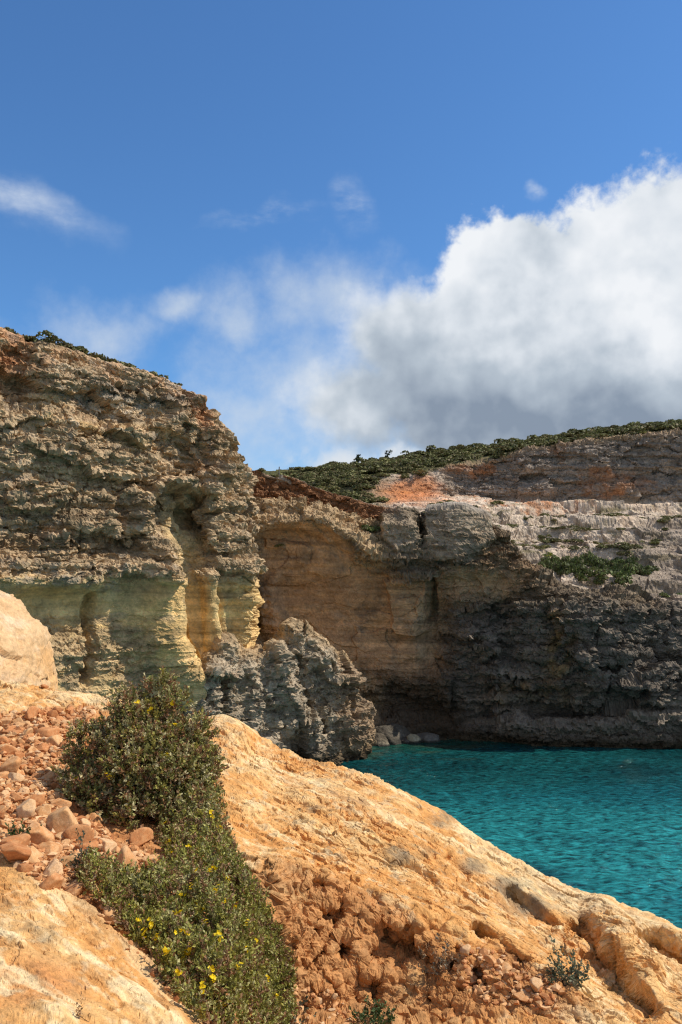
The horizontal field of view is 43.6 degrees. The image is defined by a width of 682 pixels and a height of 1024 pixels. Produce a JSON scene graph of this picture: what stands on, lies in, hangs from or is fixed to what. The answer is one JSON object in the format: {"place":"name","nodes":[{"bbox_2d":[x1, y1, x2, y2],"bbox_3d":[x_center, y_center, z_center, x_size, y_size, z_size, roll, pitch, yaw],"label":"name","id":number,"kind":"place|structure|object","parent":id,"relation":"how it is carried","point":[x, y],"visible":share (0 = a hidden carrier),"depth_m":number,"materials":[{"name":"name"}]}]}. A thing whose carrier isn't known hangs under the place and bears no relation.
{"place":"outdoors","nodes":[
{"label":"outdoors","id":0,"kind":"place"},
{"bbox_2d":[0,327,268,712],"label":"cliff","id":1,"kind":"structure","parent":0,"point":[129,527],"depth_m":46.99,"materials":[{"name":"stone"}]},
{"bbox_2d":[23,330,57,341],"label":"shrub","id":2,"kind":"object","parent":1,"relation":"on","point":[45,332],"visible":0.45,"depth_m":45.69,"materials":[{"name":"green plant"}]},
{"bbox_2d":[41,336,63,346],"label":"shrub","id":3,"kind":"object","parent":1,"relation":"on","point":[53,340],"visible":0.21,"depth_m":46.28,"materials":[{"name":"green plant"}]},
{"bbox_2d":[58,342,75,349],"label":"shrub","id":4,"kind":"object","parent":1,"relation":"on","point":[68,345],"visible":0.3,"depth_m":47.27,"materials":[{"name":"green plant"}]},
{"bbox_2d":[74,346,88,354],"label":"shrub","id":5,"kind":"object","parent":1,"relation":"on","point":[85,351],"visible":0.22,"depth_m":48.41,"materials":[{"name":"green plant"}]},
{"bbox_2d":[73,350,105,360],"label":"shrub","id":6,"kind":"object","parent":1,"relation":"on","point":[94,354],"visible":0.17,"depth_m":49.01,"materials":[{"name":"green plant"}]},
{"bbox_2d":[105,358,129,366],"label":"shrub","id":7,"kind":"object","parent":1,"relation":"on","point":[113,360],"visible":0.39,"depth_m":49.88,"materials":[{"name":"green plant"}]},
{"bbox_2d":[177,617,376,765],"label":"rock outcrop","id":8,"kind":"object","parent":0,"point":[292,684],"visible":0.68,"depth_m":53.41,"materials":[{"name":"stone"}]},
{"bbox_2d":[0,680,681,1023],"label":"rock slope","id":9,"kind":"structure","parent":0,"point":[372,882],"depth_m":4.72,"materials":[{"name":"stone"}]},
{"bbox_2d":[0,736,8,742],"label":"stone","id":10,"kind":"object","parent":9,"relation":"on","point":[4,739],"visible":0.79,"depth_m":6.39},
{"bbox_2d":[0,819,10,828],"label":"stone","id":11,"kind":"object","parent":9,"relation":"on","point":[2,824],"visible":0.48,"depth_m":4.68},
{"bbox_2d":[0,717,11,726],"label":"stone","id":12,"kind":"object","parent":9,"relation":"on","point":[7,720],"visible":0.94,"depth_m":6.87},
{"bbox_2d":[0,745,17,754],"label":"stone","id":13,"kind":"object","parent":9,"relation":"on","point":[9,750],"visible":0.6,"depth_m":6.18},
{"bbox_2d":[0,756,21,772],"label":"stone","id":14,"kind":"object","parent":9,"relation":"on","point":[12,764],"visible":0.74,"depth_m":5.74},
{"bbox_2d":[0,833,30,845],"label":"stone","id":15,"kind":"object","parent":9,"relation":"on","point":[23,839],"visible":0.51,"depth_m":4.37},
{"bbox_2d":[0,841,31,861],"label":"stone","id":16,"kind":"object","parent":9,"relation":"on","point":[12,851],"visible":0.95,"depth_m":3.83,"materials":[{"name":"stone"}]},
{"bbox_2d":[8,772,24,781],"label":"stone","id":17,"kind":"object","parent":9,"relation":"on","point":[19,777],"visible":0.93,"depth_m":5.58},
{"bbox_2d":[10,792,23,802],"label":"stone","id":18,"kind":"object","parent":9,"relation":"on","point":[17,797],"visible":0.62,"depth_m":5.19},
{"bbox_2d":[5,819,41,834],"bbox_3d":[-1.664,1.671,4.473,0.191,0.120,0.086,2,-5,-25],"label":"plant","id":19,"kind":"object","parent":9,"relation":"on","point":[22,830],"visible":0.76,"depth_m":4.46,"materials":[{"name":"green plant"}]},
{"bbox_2d":[19,787,29,795],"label":"stone","id":20,"kind":"object","parent":9,"relation":"on","point":[27,791],"visible":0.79,"depth_m":5.35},
{"bbox_2d":[16,863,33,872],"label":"stone","id":21,"kind":"object","parent":9,"relation":"on","point":[25,867],"visible":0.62,"depth_m":3.75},
{"bbox_2d":[16,799,35,818],"bbox_3d":[-1.816,1.720,4.911,0.125,0.129,0.124,10,-6,-5],"label":"stone","id":22,"kind":"object","parent":9,"relation":"on","point":[25,809],"visible":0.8,"depth_m":4.87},
{"bbox_2d":[19,728,32,736],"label":"stone","id":23,"kind":"object","parent":9,"relation":"on","point":[28,730],"visible":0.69,"depth_m":6.62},
{"bbox_2d":[0,590,57,690],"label":"boulder","id":24,"kind":"object","parent":9,"relation":"on","point":[26,653],"visible":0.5,"depth_m":9.55,"materials":[{"name":"stone"}]},
{"bbox_2d":[23,706,38,718],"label":"stone","id":25,"kind":"object","parent":9,"relation":"on","point":[32,711],"visible":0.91,"depth_m":7.03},
{"bbox_2d":[25,794,44,806],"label":"stone","id":26,"kind":"object","parent":9,"relation":"on","point":[40,799],"visible":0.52,"depth_m":5.14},
{"bbox_2d":[28,846,42,863],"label":"stone","id":27,"kind":"object","parent":9,"relation":"on","point":[36,854],"visible":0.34,"depth_m":4.25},
{"bbox_2d":[23,820,54,844],"bbox_3d":[-1.601,1.716,4.534,0.180,0.106,0.174,16,1,10],"label":"stone","id":28,"kind":"object","parent":9,"relation":"on","point":[38,834],"visible":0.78,"depth_m":4.48,"materials":[{"name":"stone"}]},
{"bbox_2d":[35,743,48,752],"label":"stone","id":29,"kind":"object","parent":9,"relation":"on","point":[41,747],"visible":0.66,"depth_m":6.34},
{"bbox_2d":[35,805,50,815],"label":"stone","id":30,"kind":"object","parent":9,"relation":"on","point":[42,810],"visible":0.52,"depth_m":4.99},
{"bbox_2d":[34,727,60,736],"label":"stone","id":31,"kind":"object","parent":9,"relation":"on","point":[47,731],"visible":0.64,"depth_m":6.65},
{"bbox_2d":[42,771,54,778],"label":"stone","id":32,"kind":"object","parent":9,"relation":"on","point":[50,774],"visible":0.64,"depth_m":5.67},
{"bbox_2d":[38,841,62,855],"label":"stone","id":33,"kind":"object","parent":9,"relation":"on","point":[50,846],"visible":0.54,"depth_m":4.43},
{"bbox_2d":[38,873,64,890],"bbox_3d":[-1.246,1.609,3.683,0.107,0.086,0.153,-16,-19,-18],"label":"stone","id":34,"kind":"object","parent":9,"relation":"on","point":[51,881],"visible":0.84,"depth_m":3.63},
{"bbox_2d":[43,858,62,877],"bbox_3d":[-1.397,1.753,4.161,0.103,0.087,0.174,-8,6,-8],"label":"stone","id":35,"kind":"object","parent":9,"relation":"on","point":[55,865],"visible":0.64,"depth_m":4.13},
{"bbox_2d":[47,710,58,717],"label":"stone","id":36,"kind":"object","parent":9,"relation":"on","point":[53,713],"visible":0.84,"depth_m":7.19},
{"bbox_2d":[46,734,64,746],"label":"stone","id":37,"kind":"object","parent":9,"relation":"on","point":[57,739],"visible":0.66,"depth_m":6.52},
{"bbox_2d":[50,798,71,807],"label":"stone","id":38,"kind":"object","parent":9,"relation":"on","point":[60,802],"visible":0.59,"depth_m":5.13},
{"bbox_2d":[46,806,77,833],"bbox_3d":[-1.562,1.755,4.812,0.194,0.188,0.154,1,-5,-6],"label":"stone","id":39,"kind":"object","parent":9,"relation":"on","point":[62,819],"visible":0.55,"depth_m":4.76,"materials":[{"name":"stone"}]},
{"bbox_2d":[58,852,80,865],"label":"stone","id":40,"kind":"object","parent":9,"relation":"on","point":[67,858],"visible":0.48,"depth_m":4.23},
{"bbox_2d":[64,883,83,895],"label":"stone","id":41,"kind":"object","parent":9,"relation":"on","point":[75,889],"visible":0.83,"depth_m":3.98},
{"bbox_2d":[62,824,94,843],"bbox_3d":[-1.431,1.763,4.650,0.170,0.119,0.081,2,-5,-24],"label":"stone","id":42,"kind":"object","parent":9,"relation":"on","point":[69,832],"visible":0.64,"depth_m":4.63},
{"bbox_2d":[61,828,96,870],"bbox_3d":[-1.275,1.690,4.236,0.192,0.253,0.161,0,-5,0],"label":"plant","id":43,"kind":"object","parent":9,"relation":"on","point":[80,851],"visible":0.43,"depth_m":4.22,"materials":[{"name":"green plant"}]},
{"bbox_2d":[75,991,88,1021],"bbox_3d":[-0.806,1.526,2.618,0.066,0.089,0.032,4,-6,-40],"label":"plant","id":44,"kind":"object","parent":9,"relation":"on","point":[78,1007],"visible":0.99,"depth_m":2.61,"materials":[{"name":"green plant"}]},
{"bbox_2d":[79,818,90,826],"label":"stone","id":45,"kind":"object","parent":9,"relation":"on","point":[83,821],"visible":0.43,"depth_m":4.90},
{"bbox_2d":[75,840,98,852],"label":"stone","id":46,"kind":"object","parent":9,"relation":"on","point":[93,843],"visible":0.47,"depth_m":4.51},
{"bbox_2d":[88,813,102,822],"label":"stone","id":47,"kind":"object","parent":9,"relation":"on","point":[94,817],"visible":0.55,"depth_m":5.13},
{"bbox_2d":[98,837,116,852],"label":"stone","id":48,"kind":"object","parent":9,"relation":"on","point":[107,844],"visible":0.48,"depth_m":4.65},
{"bbox_2d":[103,906,121,924],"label":"stone","id":49,"kind":"object","parent":9,"relation":"on","point":[108,914],"visible":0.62,"depth_m":3.75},
{"bbox_2d":[116,845,138,866],"bbox_3d":[-1.127,1.825,4.437,0.136,0.155,0.152,-3,-6,36],"label":"stone","id":50,"kind":"object","parent":9,"relation":"on","point":[127,853],"visible":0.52,"depth_m":4.42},
{"bbox_2d":[129,827,153,846],"bbox_3d":[-1.145,1.870,4.902,0.072,0.107,0.157,-3,-6,35],"label":"stone","id":51,"kind":"object","parent":9,"relation":"on","point":[140,837],"visible":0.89,"depth_m":4.88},
{"bbox_2d":[50,666,233,834],"bbox_3d":[-1.272,1.499,5.557,1.276,0.965,1.068,0,-5,0],"label":"bush","id":52,"kind":"object","parent":9,"relation":"on","point":[144,753],"visible":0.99,"depth_m":5.40,"materials":[{"name":"green plant"}]},
{"bbox_2d":[141,854,157,861],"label":"stone","id":53,"kind":"object","parent":9,"relation":"on","point":[145,857],"visible":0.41,"depth_m":4.63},
{"bbox_2d":[73,793,297,1023],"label":"bush","id":54,"kind":"object","parent":9,"relation":"on","point":[218,968],"visible":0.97,"depth_m":3.90,"materials":[{"name":"green plant"}]},
{"bbox_2d":[0,704,564,1023],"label":"rubble","id":55,"kind":"object","parent":9,"relation":"on","point":[327,993],"visible":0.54,"depth_m":4.60,"materials":[{"name":"stone"}]},
{"bbox_2d":[269,995,316,1023],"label":"plant","id":56,"kind":"object","parent":9,"relation":"on","point":[300,1008],"visible":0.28,"depth_m":4.16,"materials":[{"name":"green plant"}]},
{"bbox_2d":[349,995,397,1023],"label":"plant","id":57,"kind":"object","parent":9,"relation":"on","point":[363,1016],"visible":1,"depth_m":4.17,"materials":[{"name":"green plant"}]},
{"bbox_2d":[418,933,464,979],"bbox_3d":[0.530,2.309,4.488,0.270,0.248,0.208,-2,-5,23],"label":"plant","id":58,"kind":"object","parent":9,"relation":"on","point":[444,967],"visible":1,"depth_m":4.45,"materials":[{"name":"green plant"}]},
{"bbox_2d":[460,944,470,956],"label":"stone","id":59,"kind":"object","parent":9,"relation":"on","point":[465,950],"visible":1,"depth_m":4.49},
{"bbox_2d":[484,955,496,963],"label":"stone","id":60,"kind":"object","parent":9,"relation":"on","point":[489,959],"visible":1,"depth_m":4.42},
{"bbox_2d":[500,962,511,974],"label":"stone","id":61,"kind":"object","parent":9,"relation":"on","point":[505,966],"visible":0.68,"depth_m":4.43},
{"bbox_2d":[513,991,528,1002],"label":"stone","id":62,"kind":"object","parent":9,"relation":"on","point":[522,996],"visible":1,"depth_m":4.23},
{"bbox_2d":[529,977,542,992],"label":"stone","id":63,"kind":"object","parent":9,"relation":"on","point":[536,983],"visible":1,"depth_m":4.26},
{"bbox_2d":[545,934,590,987],"bbox_3d":[1.163,2.332,4.360,0.235,0.234,0.322,-1,-5,9],"label":"plant","id":64,"kind":"object","parent":9,"relation":"on","point":[574,977],"visible":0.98,"depth_m":4.35,"materials":[{"name":"green plant"}]},
{"bbox_2d":[0,0,681,470],"label":"sky","id":65,"kind":"structure","parent":0,"point":[348,228],"materials":[{"name":"blue"}]},
{"bbox_2d":[252,427,681,748],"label":"hillside","id":66,"kind":"structure","parent":0,"point":[462,618],"depth_m":66.57,"materials":[{"name":"stone"}]},
{"bbox_2d":[332,478,356,484],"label":"shrub","id":67,"kind":"object","parent":66,"relation":"on","point":[338,481],"visible":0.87,"depth_m":101.20,"materials":[{"name":"green plant"}]},
{"bbox_2d":[343,491,374,496],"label":"shrub","id":68,"kind":"object","parent":66,"relation":"on","point":[352,493],"visible":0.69,"depth_m":96.02,"materials":[{"name":"green plant"}]},
{"bbox_2d":[352,484,367,490],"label":"shrub","id":69,"kind":"object","parent":66,"relation":"on","point":[364,486],"visible":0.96,"depth_m":98.70,"materials":[{"name":"green plant"}]},
{"bbox_2d":[344,475,381,479],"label":"shrub","id":70,"kind":"object","parent":66,"relation":"on","point":[361,477],"visible":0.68,"depth_m":101.22,"materials":[{"name":"green plant"}]},
{"bbox_2d":[361,524,379,531],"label":"shrub","id":71,"kind":"object","parent":66,"relation":"on","point":[367,527],"visible":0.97,"depth_m":67.07,"materials":[{"name":"green plant"}]},
{"bbox_2d":[364,497,379,501],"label":"shrub","id":72,"kind":"object","parent":66,"relation":"on","point":[372,499],"visible":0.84,"depth_m":93.67,"materials":[{"name":"green plant"}]},
{"bbox_2d":[367,468,390,472],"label":"shrub","id":73,"kind":"object","parent":66,"relation":"on","point":[373,470],"visible":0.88,"depth_m":104.44,"materials":[{"name":"green plant"}]},
{"bbox_2d":[365,462,400,466],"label":"shrub","id":74,"kind":"object","parent":66,"relation":"on","point":[382,463],"visible":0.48,"depth_m":111.33,"materials":[{"name":"green plant"}]},
{"bbox_2d":[386,465,413,471],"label":"shrub","id":75,"kind":"object","parent":66,"relation":"on","point":[392,469],"visible":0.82,"depth_m":104.49,"materials":[{"name":"green plant"}]},
{"bbox_2d":[426,461,445,466],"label":"shrub","id":76,"kind":"object","parent":66,"relation":"on","point":[442,464],"visible":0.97,"depth_m":105.11,"materials":[{"name":"green plant"}]},
{"bbox_2d":[453,455,480,461],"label":"shrub","id":77,"kind":"object","parent":66,"relation":"on","point":[461,458],"visible":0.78,"depth_m":107.18,"materials":[{"name":"green plant"}]},
{"bbox_2d":[277,419,681,555],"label":"scrub","id":78,"kind":"object","parent":66,"relation":"on","point":[453,451],"visible":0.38,"depth_m":118.06,"materials":[{"name":"green plant"}]},
{"bbox_2d":[489,450,511,458],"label":"shrub","id":79,"kind":"object","parent":66,"relation":"on","point":[496,454],"visible":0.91,"depth_m":104.65,"materials":[{"name":"green plant"}]},
{"bbox_2d":[494,444,520,451],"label":"shrub","id":80,"kind":"object","parent":66,"relation":"on","point":[501,447],"visible":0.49,"depth_m":104.76,"materials":[{"name":"green plant"}]},
{"bbox_2d":[501,446,517,453],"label":"shrub","id":81,"kind":"object","parent":66,"relation":"on","point":[511,448],"visible":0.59,"depth_m":104.91,"materials":[{"name":"green plant"}]},
{"bbox_2d":[526,439,557,445],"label":"shrub","id":82,"kind":"object","parent":66,"relation":"on","point":[543,443],"visible":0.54,"depth_m":104.84,"materials":[{"name":"green plant"}]},
{"bbox_2d":[541,555,559,561],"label":"shrub","id":83,"kind":"object","parent":66,"relation":"on","point":[547,558],"visible":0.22,"depth_m":77.32,"materials":[{"name":"green plant"}]},
{"bbox_2d":[548,561,569,572],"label":"shrub","id":84,"kind":"object","parent":66,"relation":"on","point":[566,564],"visible":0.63,"depth_m":71.30,"materials":[{"name":"green plant"}]},
{"bbox_2d":[551,554,571,561],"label":"shrub","id":85,"kind":"object","parent":66,"relation":"on","point":[554,558],"visible":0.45,"depth_m":77.00,"materials":[{"name":"green plant"}]},
{"bbox_2d":[556,562,574,574],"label":"shrub","id":86,"kind":"object","parent":66,"relation":"on","point":[560,569],"visible":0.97,"depth_m":71.07,"materials":[{"name":"green plant"}]},
{"bbox_2d":[550,525,584,528],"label":"shrub","id":87,"kind":"object","parent":66,"relation":"on","point":[571,526],"visible":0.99,"depth_m":85.09,"materials":[{"name":"green plant"}]},
{"bbox_2d":[571,556,585,567],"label":"shrub","id":88,"kind":"object","parent":66,"relation":"on","point":[581,561],"visible":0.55,"depth_m":72.82,"materials":[{"name":"green plant"}]},
{"bbox_2d":[573,564,583,572],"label":"shrub","id":89,"kind":"object","parent":66,"relation":"on","point":[578,569],"visible":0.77,"depth_m":71.51,"materials":[{"name":"green plant"}]},
{"bbox_2d":[573,571,589,580],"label":"shrub","id":90,"kind":"object","parent":66,"relation":"on","point":[581,576],"visible":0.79,"depth_m":70.90,"materials":[{"name":"green plant"}]},
{"bbox_2d":[570,429,599,434],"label":"shrub","id":91,"kind":"object","parent":66,"relation":"on","point":[580,431],"visible":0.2,"depth_m":110.03,"materials":[{"name":"green plant"}]},
{"bbox_2d":[580,567,590,574],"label":"shrub","id":92,"kind":"object","parent":66,"relation":"on","point":[584,570],"visible":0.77,"depth_m":71.49,"materials":[{"name":"green plant"}]},
{"bbox_2d":[572,429,610,436],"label":"shrub","id":93,"kind":"object","parent":66,"relation":"on","point":[602,431],"visible":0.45,"depth_m":111.75,"materials":[{"name":"green plant"}]},
{"bbox_2d":[584,554,598,563],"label":"shrub","id":94,"kind":"object","parent":66,"relation":"on","point":[589,558],"visible":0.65,"depth_m":75.60,"materials":[{"name":"green plant"}]},
{"bbox_2d":[580,433,608,437],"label":"shrub","id":95,"kind":"object","parent":66,"relation":"on","point":[595,435],"visible":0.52,"depth_m":105.08,"materials":[{"name":"green plant"}]},
{"bbox_2d":[593,577,605,584],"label":"shrub","id":96,"kind":"object","parent":66,"relation":"on","point":[600,580],"visible":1,"depth_m":71.09,"materials":[{"name":"green plant"}]},
{"bbox_2d":[591,557,609,568],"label":"shrub","id":97,"kind":"object","parent":66,"relation":"on","point":[603,563],"visible":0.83,"depth_m":74.44,"materials":[{"name":"green plant"}]},
{"bbox_2d":[587,568,615,578],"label":"shrub","id":98,"kind":"object","parent":66,"relation":"on","point":[601,574],"visible":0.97,"depth_m":71.18,"materials":[{"name":"green plant"}]},
{"bbox_2d":[611,577,632,586],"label":"shrub","id":99,"kind":"object","parent":66,"relation":"on","point":[623,580],"visible":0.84,"depth_m":70.64,"materials":[{"name":"green plant"}]},
{"bbox_2d":[611,562,634,575],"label":"shrub","id":100,"kind":"object","parent":66,"relation":"on","point":[626,566],"visible":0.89,"depth_m":71.83,"materials":[{"name":"green plant"}]},
{"bbox_2d":[613,570,635,578],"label":"shrub","id":101,"kind":"object","parent":66,"relation":"on","point":[619,574],"visible":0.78,"depth_m":71.11,"materials":[{"name":"green plant"}]},
{"bbox_2d":[621,557,636,566],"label":"shrub","id":102,"kind":"object","parent":66,"relation":"on","point":[630,560],"visible":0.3,"depth_m":74.81,"materials":[{"name":"green plant"}]},
{"bbox_2d":[618,544,642,549],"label":"shrub","id":103,"kind":"object","parent":66,"relation":"on","point":[625,547],"visible":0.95,"depth_m":79.11,"materials":[{"name":"green plant"}]},
{"bbox_2d":[621,426,646,434],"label":"shrub","id":104,"kind":"object","parent":66,"relation":"on","point":[630,430],"visible":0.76,"depth_m":104.90,"materials":[{"name":"green plant"}]},
{"bbox_2d":[634,565,651,574],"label":"shrub","id":105,"kind":"object","parent":66,"relation":"on","point":[642,571],"visible":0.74,"depth_m":74.12,"materials":[{"name":"green plant"}]},
{"bbox_2d":[640,423,665,430],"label":"shrub","id":106,"kind":"object","parent":66,"relation":"on","point":[648,426],"visible":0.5,"depth_m":107.67,"materials":[{"name":"green plant"}]},
{"bbox_2d":[341,738,681,928],"bbox_3d":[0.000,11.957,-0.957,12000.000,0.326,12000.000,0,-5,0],"label":"sea","id":107,"kind":"structure","parent":0,"point":[602,820],"depth_m":46.00,"materials":[{"name":"liquid"}]},
{"bbox_2d":[374,732,388,745],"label":"boulder","id":108,"kind":"object","parent":107,"relation":"in","point":[379,737],"visible":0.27,"depth_m":62.32,"materials":[{"name":"stone"}]},
{"bbox_2d":[377,739,389,746],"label":"boulder","id":109,"kind":"object","parent":107,"relation":"in","point":[382,742],"visible":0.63,"depth_m":61.89,"materials":[{"name":"stone"}]},
{"bbox_2d":[374,723,410,744],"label":"boulder","id":110,"kind":"object","parent":107,"relation":"in","point":[394,734],"visible":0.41,"depth_m":63.25,"materials":[{"name":"stone"}]},
{"bbox_2d":[406,734,420,743],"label":"boulder","id":111,"kind":"object","parent":107,"relation":"in","point":[413,738],"visible":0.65,"depth_m":63.11,"materials":[{"name":"stone"}]},
{"bbox_2d":[416,732,439,742],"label":"boulder","id":112,"kind":"object","parent":107,"relation":"in","point":[426,737],"visible":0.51,"depth_m":63.53,"materials":[{"name":"stone"}]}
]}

